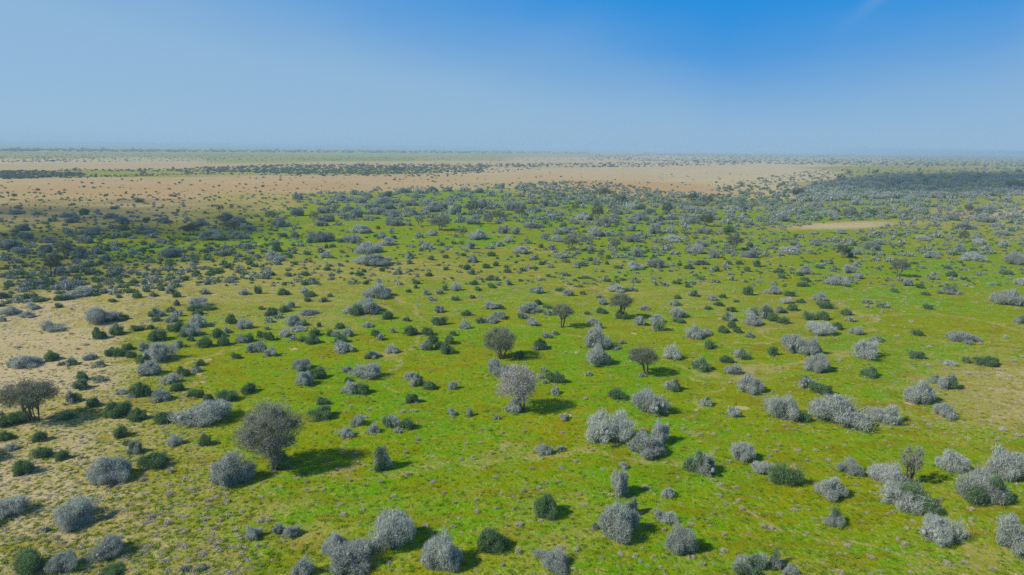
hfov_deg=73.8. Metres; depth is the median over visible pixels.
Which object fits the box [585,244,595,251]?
grey shrub
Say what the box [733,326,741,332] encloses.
green bush
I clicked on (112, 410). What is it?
green bush
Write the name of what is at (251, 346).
grey shrub
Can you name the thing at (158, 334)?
green bush
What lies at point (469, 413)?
grey shrub
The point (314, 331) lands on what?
green bush
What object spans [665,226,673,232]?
grey shrub
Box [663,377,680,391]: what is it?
mottled shrub
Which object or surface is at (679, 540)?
grey shrub
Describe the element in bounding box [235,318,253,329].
grey shrub
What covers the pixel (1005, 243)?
grey shrub
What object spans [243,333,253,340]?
green bush
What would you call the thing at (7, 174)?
woodland
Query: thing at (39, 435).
green bush
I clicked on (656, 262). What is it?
grey shrub
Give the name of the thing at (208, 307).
green bush
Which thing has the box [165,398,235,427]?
grey shrub
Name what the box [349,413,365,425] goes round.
grey shrub
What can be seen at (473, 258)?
grey shrub
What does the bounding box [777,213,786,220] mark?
grey shrub
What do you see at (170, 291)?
mottled shrub
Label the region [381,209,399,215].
grey shrub
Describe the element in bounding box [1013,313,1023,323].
mottled shrub
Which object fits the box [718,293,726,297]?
green bush
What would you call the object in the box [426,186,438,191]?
grey shrub
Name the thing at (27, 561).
green bush
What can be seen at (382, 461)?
mottled shrub
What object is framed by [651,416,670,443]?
grey shrub
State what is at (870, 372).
green bush
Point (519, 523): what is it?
dwarf shrub
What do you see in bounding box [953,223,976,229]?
grey shrub
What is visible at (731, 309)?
green bush
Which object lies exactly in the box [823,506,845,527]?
mottled shrub
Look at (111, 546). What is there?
grey shrub
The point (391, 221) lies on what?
grey shrub
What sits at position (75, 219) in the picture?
grey shrub
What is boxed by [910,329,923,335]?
green bush
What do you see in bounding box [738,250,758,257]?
grey shrub
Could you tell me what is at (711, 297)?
grey shrub
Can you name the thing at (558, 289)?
green bush
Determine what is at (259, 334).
green bush
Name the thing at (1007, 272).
green bush
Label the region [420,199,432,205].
grey shrub
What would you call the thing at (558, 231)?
grey shrub
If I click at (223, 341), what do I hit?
green bush
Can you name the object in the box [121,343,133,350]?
green bush
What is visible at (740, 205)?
mottled shrub
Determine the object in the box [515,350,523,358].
green bush
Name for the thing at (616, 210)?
grey shrub
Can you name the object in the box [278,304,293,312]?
green bush
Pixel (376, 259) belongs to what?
grey shrub
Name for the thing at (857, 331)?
grey shrub
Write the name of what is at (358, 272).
green bush
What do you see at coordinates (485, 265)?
green bush
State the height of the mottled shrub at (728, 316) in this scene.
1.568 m
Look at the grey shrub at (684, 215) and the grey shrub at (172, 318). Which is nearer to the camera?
the grey shrub at (172, 318)
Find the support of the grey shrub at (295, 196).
on the ground at (476, 396)
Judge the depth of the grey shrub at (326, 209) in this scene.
255.02 m
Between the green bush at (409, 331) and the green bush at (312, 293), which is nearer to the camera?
the green bush at (409, 331)
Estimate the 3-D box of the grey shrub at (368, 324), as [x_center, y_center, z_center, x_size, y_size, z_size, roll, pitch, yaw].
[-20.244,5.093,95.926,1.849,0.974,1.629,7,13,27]
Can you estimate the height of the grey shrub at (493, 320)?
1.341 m
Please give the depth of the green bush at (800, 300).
114.78 m
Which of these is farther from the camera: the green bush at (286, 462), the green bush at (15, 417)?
the green bush at (15, 417)
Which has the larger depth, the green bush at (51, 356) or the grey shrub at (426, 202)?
the grey shrub at (426, 202)
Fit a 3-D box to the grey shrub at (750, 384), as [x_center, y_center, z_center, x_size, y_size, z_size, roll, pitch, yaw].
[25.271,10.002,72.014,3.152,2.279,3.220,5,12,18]
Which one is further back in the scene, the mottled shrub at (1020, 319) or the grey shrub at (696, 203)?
the grey shrub at (696, 203)
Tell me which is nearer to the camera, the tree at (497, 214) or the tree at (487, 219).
the tree at (487, 219)
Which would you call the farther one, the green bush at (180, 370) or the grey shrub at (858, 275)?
the grey shrub at (858, 275)
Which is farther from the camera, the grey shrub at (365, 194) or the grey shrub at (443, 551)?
the grey shrub at (365, 194)
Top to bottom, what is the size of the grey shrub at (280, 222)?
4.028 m
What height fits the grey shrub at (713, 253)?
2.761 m
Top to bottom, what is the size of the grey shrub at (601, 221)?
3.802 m
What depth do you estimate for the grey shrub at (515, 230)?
199.84 m
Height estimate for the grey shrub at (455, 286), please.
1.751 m
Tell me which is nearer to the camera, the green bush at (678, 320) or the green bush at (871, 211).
the green bush at (678, 320)
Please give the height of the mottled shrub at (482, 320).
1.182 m
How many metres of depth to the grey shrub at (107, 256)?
147.31 m
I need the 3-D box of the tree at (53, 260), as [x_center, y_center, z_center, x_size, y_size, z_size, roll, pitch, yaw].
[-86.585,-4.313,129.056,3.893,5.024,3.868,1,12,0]
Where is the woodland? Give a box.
[0,147,1023,178]
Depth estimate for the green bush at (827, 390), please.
71.31 m
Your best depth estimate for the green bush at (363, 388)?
70.06 m
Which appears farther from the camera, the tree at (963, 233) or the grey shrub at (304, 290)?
the tree at (963, 233)
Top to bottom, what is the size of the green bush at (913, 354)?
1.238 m
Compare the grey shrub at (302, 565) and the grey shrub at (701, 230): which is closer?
the grey shrub at (302, 565)
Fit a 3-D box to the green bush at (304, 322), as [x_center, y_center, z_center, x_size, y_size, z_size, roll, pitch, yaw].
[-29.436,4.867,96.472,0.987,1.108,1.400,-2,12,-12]
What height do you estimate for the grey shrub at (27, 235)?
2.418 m
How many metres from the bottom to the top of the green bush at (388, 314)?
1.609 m
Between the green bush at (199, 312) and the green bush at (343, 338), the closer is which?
the green bush at (343, 338)
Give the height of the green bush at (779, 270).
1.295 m
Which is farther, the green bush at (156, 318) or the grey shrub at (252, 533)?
the green bush at (156, 318)
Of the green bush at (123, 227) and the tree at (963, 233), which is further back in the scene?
the green bush at (123, 227)
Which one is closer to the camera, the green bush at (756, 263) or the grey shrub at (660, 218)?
the green bush at (756, 263)
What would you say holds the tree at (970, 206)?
on the ground at (476, 396)
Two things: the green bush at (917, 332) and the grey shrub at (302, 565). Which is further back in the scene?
the green bush at (917, 332)
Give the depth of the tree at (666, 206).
264.97 m
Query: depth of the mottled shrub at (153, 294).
113.28 m
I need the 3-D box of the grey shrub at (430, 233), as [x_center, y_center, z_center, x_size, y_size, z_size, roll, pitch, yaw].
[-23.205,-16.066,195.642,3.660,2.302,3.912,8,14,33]
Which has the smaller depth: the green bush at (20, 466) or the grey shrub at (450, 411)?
the green bush at (20, 466)
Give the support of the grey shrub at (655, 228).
on the ground at (476, 396)
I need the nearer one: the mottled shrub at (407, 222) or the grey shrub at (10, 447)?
the grey shrub at (10, 447)
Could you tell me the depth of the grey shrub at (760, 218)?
244.48 m
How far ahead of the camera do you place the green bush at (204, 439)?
57.60 m
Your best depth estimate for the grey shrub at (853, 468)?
54.02 m
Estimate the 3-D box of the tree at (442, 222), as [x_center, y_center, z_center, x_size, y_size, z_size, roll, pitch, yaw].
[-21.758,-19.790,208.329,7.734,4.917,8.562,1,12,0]
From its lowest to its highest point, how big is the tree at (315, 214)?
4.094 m
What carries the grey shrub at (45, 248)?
on the ground at (476, 396)
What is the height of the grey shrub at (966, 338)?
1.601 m
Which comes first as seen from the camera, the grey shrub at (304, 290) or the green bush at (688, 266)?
the grey shrub at (304, 290)
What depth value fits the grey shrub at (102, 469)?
51.06 m
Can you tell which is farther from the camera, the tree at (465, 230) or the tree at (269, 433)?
the tree at (465, 230)
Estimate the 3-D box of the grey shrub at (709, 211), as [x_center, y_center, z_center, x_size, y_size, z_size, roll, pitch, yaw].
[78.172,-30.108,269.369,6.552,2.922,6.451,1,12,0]
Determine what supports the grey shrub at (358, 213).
on the ground at (476, 396)
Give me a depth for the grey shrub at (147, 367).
74.73 m
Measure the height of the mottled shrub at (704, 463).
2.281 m
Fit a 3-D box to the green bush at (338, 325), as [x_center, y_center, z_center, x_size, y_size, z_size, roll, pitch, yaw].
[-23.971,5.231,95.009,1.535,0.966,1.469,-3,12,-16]
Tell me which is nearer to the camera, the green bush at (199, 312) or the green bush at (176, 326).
the green bush at (176, 326)
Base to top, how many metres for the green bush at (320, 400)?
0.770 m
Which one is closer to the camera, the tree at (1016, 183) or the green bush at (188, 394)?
the green bush at (188, 394)
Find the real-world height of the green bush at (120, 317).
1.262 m
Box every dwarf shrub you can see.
[165,489,174,494]
[166,467,174,472]
[199,549,207,556]
[515,521,523,526]
[515,546,520,554]
[942,560,952,566]
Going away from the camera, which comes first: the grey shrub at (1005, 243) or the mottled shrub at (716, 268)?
the mottled shrub at (716, 268)
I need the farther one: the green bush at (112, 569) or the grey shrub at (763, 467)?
the grey shrub at (763, 467)
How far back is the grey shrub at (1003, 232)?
210.64 m
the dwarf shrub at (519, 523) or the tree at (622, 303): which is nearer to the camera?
the dwarf shrub at (519, 523)
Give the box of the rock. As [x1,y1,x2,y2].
[163,519,173,524]
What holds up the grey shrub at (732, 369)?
on the ground at (476, 396)
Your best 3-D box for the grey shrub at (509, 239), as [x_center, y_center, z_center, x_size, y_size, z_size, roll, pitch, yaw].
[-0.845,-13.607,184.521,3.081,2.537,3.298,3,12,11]
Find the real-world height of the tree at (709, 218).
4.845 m
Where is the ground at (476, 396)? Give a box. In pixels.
[0,142,1023,574]
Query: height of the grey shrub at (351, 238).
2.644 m
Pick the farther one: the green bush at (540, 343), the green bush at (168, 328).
the green bush at (168, 328)
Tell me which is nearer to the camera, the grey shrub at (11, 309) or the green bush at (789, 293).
the grey shrub at (11, 309)
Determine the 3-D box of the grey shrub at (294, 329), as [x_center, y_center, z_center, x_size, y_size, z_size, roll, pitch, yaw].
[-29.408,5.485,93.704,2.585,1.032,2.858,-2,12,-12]
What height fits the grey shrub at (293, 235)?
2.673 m
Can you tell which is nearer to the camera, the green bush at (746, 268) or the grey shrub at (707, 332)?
the grey shrub at (707, 332)
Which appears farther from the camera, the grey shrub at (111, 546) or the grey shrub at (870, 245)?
the grey shrub at (870, 245)
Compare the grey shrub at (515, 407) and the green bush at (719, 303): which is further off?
the green bush at (719, 303)
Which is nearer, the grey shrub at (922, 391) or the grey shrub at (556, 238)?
the grey shrub at (922, 391)
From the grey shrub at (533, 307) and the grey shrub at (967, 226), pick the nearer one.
the grey shrub at (533, 307)
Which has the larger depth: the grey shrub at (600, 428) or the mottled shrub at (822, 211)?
the mottled shrub at (822, 211)
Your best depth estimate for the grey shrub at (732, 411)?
65.25 m
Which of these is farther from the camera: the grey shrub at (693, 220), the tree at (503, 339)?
the grey shrub at (693, 220)
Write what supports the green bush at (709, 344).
on the ground at (476, 396)
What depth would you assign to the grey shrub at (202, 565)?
40.97 m
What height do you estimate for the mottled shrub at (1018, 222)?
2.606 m
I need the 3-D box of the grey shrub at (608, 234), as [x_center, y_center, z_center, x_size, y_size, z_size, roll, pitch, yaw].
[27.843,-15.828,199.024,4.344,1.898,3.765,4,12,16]
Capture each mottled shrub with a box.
[65,356,77,366]
[65,389,81,403]
[70,379,88,389]
[91,359,105,367]
[92,375,107,380]
[108,322,125,335]
[124,438,141,454]
[147,307,164,316]
[148,291,158,296]
[149,268,161,275]
[164,287,176,293]
[166,306,175,312]
[171,339,184,347]
[172,298,179,305]
[179,321,201,336]
[190,363,201,372]
[223,326,232,332]
[265,316,272,322]
[286,301,294,307]
[293,278,301,282]
[319,297,329,301]
[363,350,380,358]
[370,444,391,472]
[381,416,399,427]
[395,268,401,274]
[403,219,411,225]
[409,372,424,386]
[420,339,432,349]
[448,203,461,214]
[466,269,474,274]
[475,316,485,322]
[506,279,512,284]
[518,311,528,318]
[575,211,593,220]
[592,522,599,528]
[608,344,618,349]
[624,496,638,512]
[626,201,644,209]
[651,318,666,330]
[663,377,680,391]
[668,298,681,305]
[683,450,716,477]
[687,289,699,296]
[690,356,711,372]
[700,396,711,406]
[710,265,719,270]
[721,311,736,320]
[731,551,768,574]
[733,347,750,359]
[736,198,748,208]
[745,307,757,315]
[745,332,755,337]
[758,303,775,318]
[768,546,784,570]
[774,305,786,313]
[798,376,815,387]
[815,208,832,214]
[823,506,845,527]
[828,263,839,269]
[846,276,855,282]
[868,335,885,341]
[876,301,888,307]
[876,478,943,516]
[927,374,939,383]
[935,283,962,294]
[937,371,959,389]
[953,463,1014,506]
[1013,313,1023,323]
[1014,218,1022,224]
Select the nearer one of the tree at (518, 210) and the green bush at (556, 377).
the green bush at (556, 377)
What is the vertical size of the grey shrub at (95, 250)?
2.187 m
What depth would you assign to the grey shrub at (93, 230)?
188.68 m
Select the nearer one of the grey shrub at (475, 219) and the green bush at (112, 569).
the green bush at (112, 569)
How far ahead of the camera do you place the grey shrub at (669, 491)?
50.07 m
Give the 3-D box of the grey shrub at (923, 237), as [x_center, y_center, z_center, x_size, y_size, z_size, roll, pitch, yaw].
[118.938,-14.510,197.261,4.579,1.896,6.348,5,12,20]
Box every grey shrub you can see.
[0,239,22,248]
[0,305,22,315]
[0,443,20,451]
[0,495,31,518]
[6,209,25,214]
[7,355,43,368]
[12,247,34,253]
[13,223,28,230]
[16,232,34,238]
[17,311,35,317]
[26,302,40,308]
[37,243,52,252]
[38,235,59,242]
[40,319,69,332]
[43,549,77,574]
[50,493,106,533]
[57,279,72,285]
[58,212,73,217]
[59,286,91,297]
[63,215,87,223]
[70,246,87,254]
[74,234,94,242]
[77,225,101,235]
[82,352,97,359]
[83,306,122,324]
[84,533,123,562]
[85,454,132,485]
[90,246,101,254]
[98,253,111,260]
[102,213,118,218]
[114,216,130,223]
[114,387,128,394]
[134,225,158,234]
[135,359,161,376]
[138,341,149,349]
[142,341,179,363]
[150,386,170,401]
[155,238,167,242]
[156,248,184,256]
[157,216,171,223]
[160,372,182,384]
[164,313,179,322]
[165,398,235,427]
[165,433,182,445]
[185,295,208,306]
[188,313,207,327]
[192,563,205,571]
[194,219,210,225]
[197,228,224,240]
[207,449,256,487]
[214,212,232,220]
[215,249,230,255]
[223,231,248,238]
[232,215,245,221]
[234,333,248,342]
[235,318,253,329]
[237,288,249,294]
[239,243,254,248]
[240,224,256,230]
[244,525,263,541]
[246,343,257,352]
[252,340,267,352]
[263,345,276,356]
[265,250,286,260]
[270,217,287,226]
[271,523,282,534]
[279,327,289,336]
[283,314,301,326]
[283,525,300,537]
[289,554,314,574]
[290,206,304,215]
[290,232,299,237]
[290,323,307,332]
[291,358,311,371]
[292,192,302,199]
[294,370,314,385]
[299,286,309,292]
[299,309,318,315]
[307,230,335,242]
[313,220,328,225]
[315,213,334,221]
[317,206,329,213]
[320,251,332,257]
[321,531,347,556]
[329,536,373,574]
[330,330,340,335]
[333,194,352,200]
[334,339,355,353]
[335,425,353,437]
[341,366,352,371]
[341,380,358,394]
[342,205,353,210]
[342,234,361,243]
[342,306,351,314]
[342,326,353,336]
[347,361,380,379]
[349,209,363,217]
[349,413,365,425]
[350,224,372,232]
[351,256,370,264]
[351,296,383,314]
[353,197,366,202]
[353,241,382,253]
[361,254,392,265]
[361,282,391,298]
[361,321,372,327]
[362,192,372,196]
[363,202,376,207]
[366,506,415,554]
[367,419,379,431]
[368,206,385,214]
[371,196,391,203]
[377,190,395,197]
[378,237,395,245]
[380,201,394,208]
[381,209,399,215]
[384,343,399,353]
[385,217,403,225]
[396,187,410,192]
[402,199,416,205]
[404,371,416,380]
[408,209,419,214]
[419,525,463,572]
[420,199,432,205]
[422,201,443,211]
[422,241,432,249]
[425,231,436,235]
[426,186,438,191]
[433,305,443,312]
[438,202,447,208]
[447,408,456,415]
[448,381,458,389]
[449,283,461,290]
[458,319,470,329]
[465,214,480,224]
[466,241,474,248]
[466,407,472,416]
[467,229,487,239]
[467,254,477,262]
[474,188,483,192]
[475,198,489,208]
[483,300,498,309]
[484,314,497,323]
[487,357,509,376]
[492,311,505,318]
[493,183,504,188]
[497,224,511,233]
[503,236,514,241]
[505,202,514,210]
[506,398,521,412]
[511,225,520,233]
[512,246,530,253]
[513,201,524,208]
[518,302,540,312]
[522,222,544,227]
[526,205,541,211]
[526,317,538,325]
[528,285,543,293]
[530,546,569,574]
[532,442,553,455]
[539,197,552,205]
[540,232,548,238]
[550,386,559,394]
[551,234,562,241]
[552,228,563,234]
[552,252,567,258]
[553,191,564,197]
[560,414,569,420]
[561,227,574,233]
[561,289,574,295]
[569,217,579,223]
[581,235,591,241]
[584,317,598,324]
[584,406,637,445]
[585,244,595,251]
[585,323,613,349]
[585,342,610,365]
[586,225,603,235]
[593,200,601,206]
[595,216,611,226]
[597,499,640,544]
[598,297,607,304]
[601,231,613,235]
[606,201,616,208]
[607,284,624,292]
[609,215,619,219]
[610,208,622,214]
[610,468,628,495]
[618,461,628,469]
[623,224,636,230]
[623,233,640,241]
[625,216,639,222]
[627,261,643,269]
[627,430,666,459]
[630,246,643,256]
[630,385,673,415]
[631,212,651,219]
[632,315,645,324]
[638,304,648,309]
[644,208,655,213]
[646,257,665,267]
[647,223,660,233]
[649,313,664,322]
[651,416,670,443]
[653,508,665,516]
[655,511,677,523]
[657,214,666,220]
[661,487,674,498]
[662,234,683,242]
[663,341,682,359]
[664,520,697,555]
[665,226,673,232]
[669,307,688,316]
[680,212,690,217]
[684,323,703,339]
[685,206,702,212]
[687,217,699,223]
[689,241,703,252]
[692,200,705,205]
[696,227,712,233]
[696,239,707,246]
[696,259,709,264]
[702,208,716,214]
[703,328,711,335]
[706,294,716,300]
[709,248,719,257]
[714,203,723,208]
[723,363,745,374]
[727,405,741,416]
[730,440,756,461]
[736,373,764,394]
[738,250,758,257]
[744,314,762,325]
[751,460,773,474]
[755,215,768,221]
[762,393,799,421]
[764,286,781,293]
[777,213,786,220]
[778,245,801,253]
[780,297,793,303]
[781,333,804,353]
[782,563,798,574]
[797,264,813,274]
[799,335,822,355]
[804,320,836,335]
[804,351,830,372]
[806,393,875,433]
[808,239,823,245]
[809,201,823,207]
[811,292,828,300]
[813,476,848,501]
[825,274,849,285]
[830,205,840,211]
[835,456,864,476]
[836,228,846,233]
[842,207,855,215]
[843,264,857,272]
[848,247,862,254]
[848,325,863,334]
[850,337,878,359]
[853,273,863,278]
[863,240,880,249]
[863,404,903,425]
[866,461,911,486]
[872,237,884,244]
[896,209,907,214]
[901,278,913,285]
[902,379,938,404]
[915,234,930,240]
[917,511,969,548]
[923,250,940,258]
[929,191,949,197]
[931,402,957,420]
[934,448,971,473]
[943,360,957,365]
[946,331,981,344]
[947,214,958,220]
[952,244,965,250]
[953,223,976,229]
[961,251,987,261]
[962,192,973,197]
[971,238,985,243]
[972,233,982,238]
[973,206,993,211]
[977,214,993,222]
[983,443,1023,481]
[989,288,1023,305]
[993,230,1014,235]
[994,512,1023,561]
[999,240,1010,245]
[1003,252,1023,264]
[1013,278,1023,285]
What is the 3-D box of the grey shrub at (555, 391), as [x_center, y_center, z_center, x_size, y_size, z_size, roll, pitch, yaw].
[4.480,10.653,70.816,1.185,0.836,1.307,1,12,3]
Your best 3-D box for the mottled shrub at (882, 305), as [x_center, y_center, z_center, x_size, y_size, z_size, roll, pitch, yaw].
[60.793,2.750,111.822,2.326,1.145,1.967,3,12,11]
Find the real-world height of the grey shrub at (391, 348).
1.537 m
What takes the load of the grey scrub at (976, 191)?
on the ground at (476, 396)
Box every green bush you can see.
[0,292,6,298]
[0,415,10,427]
[0,430,14,441]
[5,409,30,423]
[10,458,35,475]
[11,546,46,574]
[29,445,52,459]
[30,430,47,441]
[43,350,59,361]
[53,295,64,300]
[54,302,62,307]
[54,448,69,461]
[61,413,74,420]
[62,295,73,299]
[76,370,88,379]
[78,208,89,214]
[86,397,99,407]
[88,268,103,274]
[91,327,107,339]
[101,400,132,418]
[102,561,125,574]
[104,346,113,355]
[109,347,127,356]
[111,313,129,321]
[113,424,128,437]
[117,224,127,229]
[121,232,132,237]
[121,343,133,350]
[121,438,129,445]
[124,350,136,357]
[127,407,146,421]
[128,381,151,396]
[129,324,144,331]
[131,290,141,298]
[134,352,148,363]
[135,199,145,202]
[135,451,167,469]
[138,247,145,251]
[142,287,150,291]
[146,324,154,328]
[147,325,166,341]
[151,316,159,321]
[153,411,172,424]
[164,261,172,266]
[166,324,173,331]
[169,321,184,331]
[169,382,184,391]
[172,289,181,297]
[176,365,190,375]
[185,389,192,396]
[186,303,202,310]
[186,335,193,341]
[190,388,204,397]
[191,309,204,315]
[195,335,212,348]
[196,359,204,365]
[198,432,211,446]
[202,393,213,401]
[203,305,217,310]
[210,328,224,337]
[215,389,239,401]
[217,333,228,346]
[222,262,231,267]
[225,313,236,323]
[231,352,240,358]
[240,381,256,394]
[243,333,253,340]
[245,259,254,264]
[254,285,262,293]
[256,330,262,337]
[261,331,274,340]
[264,307,277,315]
[270,451,292,469]
[272,240,282,251]
[277,287,290,294]
[278,232,287,236]
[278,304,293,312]
[297,335,306,341]
[300,280,307,284]
[301,270,309,275]
[301,318,306,325]
[302,250,310,254]
[303,290,315,297]
[305,333,319,344]
[305,404,331,421]
[308,365,326,378]
[309,328,320,335]
[316,396,329,404]
[326,329,332,336]
[333,335,346,343]
[335,322,344,328]
[347,304,366,316]
[353,381,369,395]
[354,270,362,275]
[370,329,380,336]
[380,309,393,319]
[398,416,413,430]
[403,325,417,335]
[405,393,418,402]
[412,279,420,283]
[421,326,433,335]
[422,380,434,389]
[427,334,438,343]
[430,316,448,325]
[435,341,442,347]
[439,341,454,354]
[445,334,453,343]
[451,295,459,300]
[461,310,472,315]
[463,264,470,269]
[469,280,478,284]
[477,526,509,554]
[482,263,490,267]
[485,275,497,280]
[487,251,495,255]
[487,282,495,287]
[503,268,511,272]
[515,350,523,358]
[532,338,548,349]
[533,493,557,520]
[534,298,542,304]
[542,304,552,308]
[544,369,564,382]
[554,287,564,291]
[596,307,606,313]
[607,387,627,400]
[615,309,628,318]
[671,279,682,283]
[672,317,684,322]
[674,294,680,298]
[684,264,692,268]
[704,338,720,349]
[713,301,723,306]
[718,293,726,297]
[718,325,728,332]
[719,354,734,363]
[723,224,737,232]
[726,306,735,311]
[727,320,736,328]
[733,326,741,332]
[742,284,753,295]
[743,266,750,271]
[746,242,753,247]
[752,257,760,266]
[766,311,777,321]
[767,346,778,355]
[768,458,806,486]
[772,267,784,272]
[775,315,789,323]
[777,272,785,278]
[783,290,796,296]
[785,304,797,310]
[789,411,811,422]
[795,298,805,302]
[796,281,808,286]
[802,310,816,319]
[808,380,827,393]
[814,265,824,268]
[816,310,829,320]
[819,301,834,308]
[821,385,833,394]
[832,322,842,329]
[840,307,852,315]
[859,365,877,378]
[864,206,876,214]
[890,287,898,292]
[907,350,925,359]
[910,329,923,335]
[914,283,924,288]
[920,291,930,295]
[922,303,933,309]
[941,265,952,268]
[945,269,957,276]
[962,356,970,362]
[972,355,999,366]
[998,269,1013,274]
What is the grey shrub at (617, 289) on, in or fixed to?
on the ground at (476, 396)
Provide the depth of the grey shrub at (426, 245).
168.92 m
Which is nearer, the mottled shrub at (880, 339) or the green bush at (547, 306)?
the mottled shrub at (880, 339)
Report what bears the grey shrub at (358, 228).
on the ground at (476, 396)
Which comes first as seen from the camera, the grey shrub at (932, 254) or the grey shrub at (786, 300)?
the grey shrub at (786, 300)
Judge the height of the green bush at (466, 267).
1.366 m
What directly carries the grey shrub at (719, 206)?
on the ground at (476, 396)
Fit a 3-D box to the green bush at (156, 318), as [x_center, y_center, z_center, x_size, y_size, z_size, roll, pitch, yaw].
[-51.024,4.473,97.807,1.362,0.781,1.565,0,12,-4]
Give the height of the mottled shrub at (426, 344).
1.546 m
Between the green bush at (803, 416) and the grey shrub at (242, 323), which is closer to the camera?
the green bush at (803, 416)
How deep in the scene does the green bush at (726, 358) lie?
81.86 m
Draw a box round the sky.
[0,0,1023,153]
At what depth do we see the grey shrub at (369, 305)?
103.67 m
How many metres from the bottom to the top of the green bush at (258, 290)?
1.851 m
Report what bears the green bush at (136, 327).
on the ground at (476, 396)
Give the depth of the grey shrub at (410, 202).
293.05 m
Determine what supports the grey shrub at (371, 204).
on the ground at (476, 396)
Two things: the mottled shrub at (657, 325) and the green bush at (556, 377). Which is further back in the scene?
the mottled shrub at (657, 325)
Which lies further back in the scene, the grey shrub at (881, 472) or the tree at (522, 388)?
the tree at (522, 388)
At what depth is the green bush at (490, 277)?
131.29 m
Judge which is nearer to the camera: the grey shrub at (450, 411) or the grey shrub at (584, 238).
the grey shrub at (450, 411)
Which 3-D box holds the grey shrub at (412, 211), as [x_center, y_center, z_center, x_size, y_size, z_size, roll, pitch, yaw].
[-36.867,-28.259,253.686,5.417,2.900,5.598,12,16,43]
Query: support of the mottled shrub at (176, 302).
on the ground at (476, 396)
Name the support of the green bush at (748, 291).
on the ground at (476, 396)
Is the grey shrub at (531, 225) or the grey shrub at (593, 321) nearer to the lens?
the grey shrub at (593, 321)
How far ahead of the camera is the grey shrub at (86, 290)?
113.01 m
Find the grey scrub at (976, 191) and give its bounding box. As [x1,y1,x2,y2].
[0,165,1023,571]
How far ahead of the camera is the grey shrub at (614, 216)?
241.24 m
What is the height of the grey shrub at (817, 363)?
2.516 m
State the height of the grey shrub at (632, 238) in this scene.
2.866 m
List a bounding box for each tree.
[0,378,60,422]
[41,253,64,276]
[53,241,73,256]
[180,222,201,234]
[222,219,240,227]
[231,398,307,470]
[264,211,275,219]
[309,211,319,221]
[415,216,423,224]
[428,215,452,229]
[458,225,467,236]
[466,201,478,213]
[480,326,517,358]
[484,214,493,223]
[490,210,506,218]
[494,362,539,412]
[515,207,525,216]
[551,303,574,327]
[563,234,580,250]
[571,204,580,210]
[591,204,604,217]
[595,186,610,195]
[597,248,603,258]
[608,292,635,318]
[611,238,620,249]
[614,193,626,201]
[626,346,660,374]
[661,202,673,214]
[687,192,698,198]
[699,214,715,225]
[701,194,713,204]
[725,232,744,248]
[791,188,803,193]
[836,244,852,257]
[890,258,912,276]
[898,443,926,483]
[958,229,969,240]
[964,204,974,211]
[1004,180,1023,186]
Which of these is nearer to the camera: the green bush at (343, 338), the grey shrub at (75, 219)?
the green bush at (343, 338)
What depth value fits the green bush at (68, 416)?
62.86 m
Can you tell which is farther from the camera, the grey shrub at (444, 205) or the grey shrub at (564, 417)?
the grey shrub at (444, 205)
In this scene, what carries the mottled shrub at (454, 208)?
on the ground at (476, 396)
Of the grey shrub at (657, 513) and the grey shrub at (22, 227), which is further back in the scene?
the grey shrub at (22, 227)
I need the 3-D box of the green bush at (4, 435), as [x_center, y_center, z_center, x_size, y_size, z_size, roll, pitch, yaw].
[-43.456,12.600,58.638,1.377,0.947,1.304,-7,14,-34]
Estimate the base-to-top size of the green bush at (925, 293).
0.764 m
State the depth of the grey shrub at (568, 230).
204.82 m
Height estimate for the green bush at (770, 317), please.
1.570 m
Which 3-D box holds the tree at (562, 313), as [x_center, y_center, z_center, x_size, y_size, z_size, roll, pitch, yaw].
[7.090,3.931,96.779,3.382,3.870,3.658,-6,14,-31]
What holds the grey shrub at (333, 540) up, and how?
on the ground at (476, 396)
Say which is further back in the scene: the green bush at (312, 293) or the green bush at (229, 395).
the green bush at (312, 293)
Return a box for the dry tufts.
[0,225,1023,574]
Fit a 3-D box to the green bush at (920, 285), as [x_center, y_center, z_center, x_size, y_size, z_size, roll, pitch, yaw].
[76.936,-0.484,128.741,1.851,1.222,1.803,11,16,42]
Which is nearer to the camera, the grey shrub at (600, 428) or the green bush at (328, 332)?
the grey shrub at (600, 428)
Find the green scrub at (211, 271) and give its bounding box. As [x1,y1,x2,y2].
[0,166,1023,306]
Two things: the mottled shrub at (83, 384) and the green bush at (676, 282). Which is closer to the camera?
the mottled shrub at (83, 384)
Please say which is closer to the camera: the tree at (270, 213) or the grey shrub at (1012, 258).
the grey shrub at (1012, 258)
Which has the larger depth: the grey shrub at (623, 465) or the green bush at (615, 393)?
the green bush at (615, 393)
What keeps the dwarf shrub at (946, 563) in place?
on the ground at (476, 396)
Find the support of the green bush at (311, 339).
on the ground at (476, 396)
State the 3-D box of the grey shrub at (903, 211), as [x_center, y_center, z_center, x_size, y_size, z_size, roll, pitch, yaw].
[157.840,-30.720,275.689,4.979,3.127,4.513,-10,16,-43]
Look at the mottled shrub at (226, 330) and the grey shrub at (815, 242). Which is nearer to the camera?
the mottled shrub at (226, 330)
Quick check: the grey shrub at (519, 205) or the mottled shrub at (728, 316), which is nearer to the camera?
the mottled shrub at (728, 316)
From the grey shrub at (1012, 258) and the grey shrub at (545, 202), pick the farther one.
the grey shrub at (545, 202)
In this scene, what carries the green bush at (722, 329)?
on the ground at (476, 396)
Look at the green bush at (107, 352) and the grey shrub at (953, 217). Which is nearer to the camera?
the green bush at (107, 352)

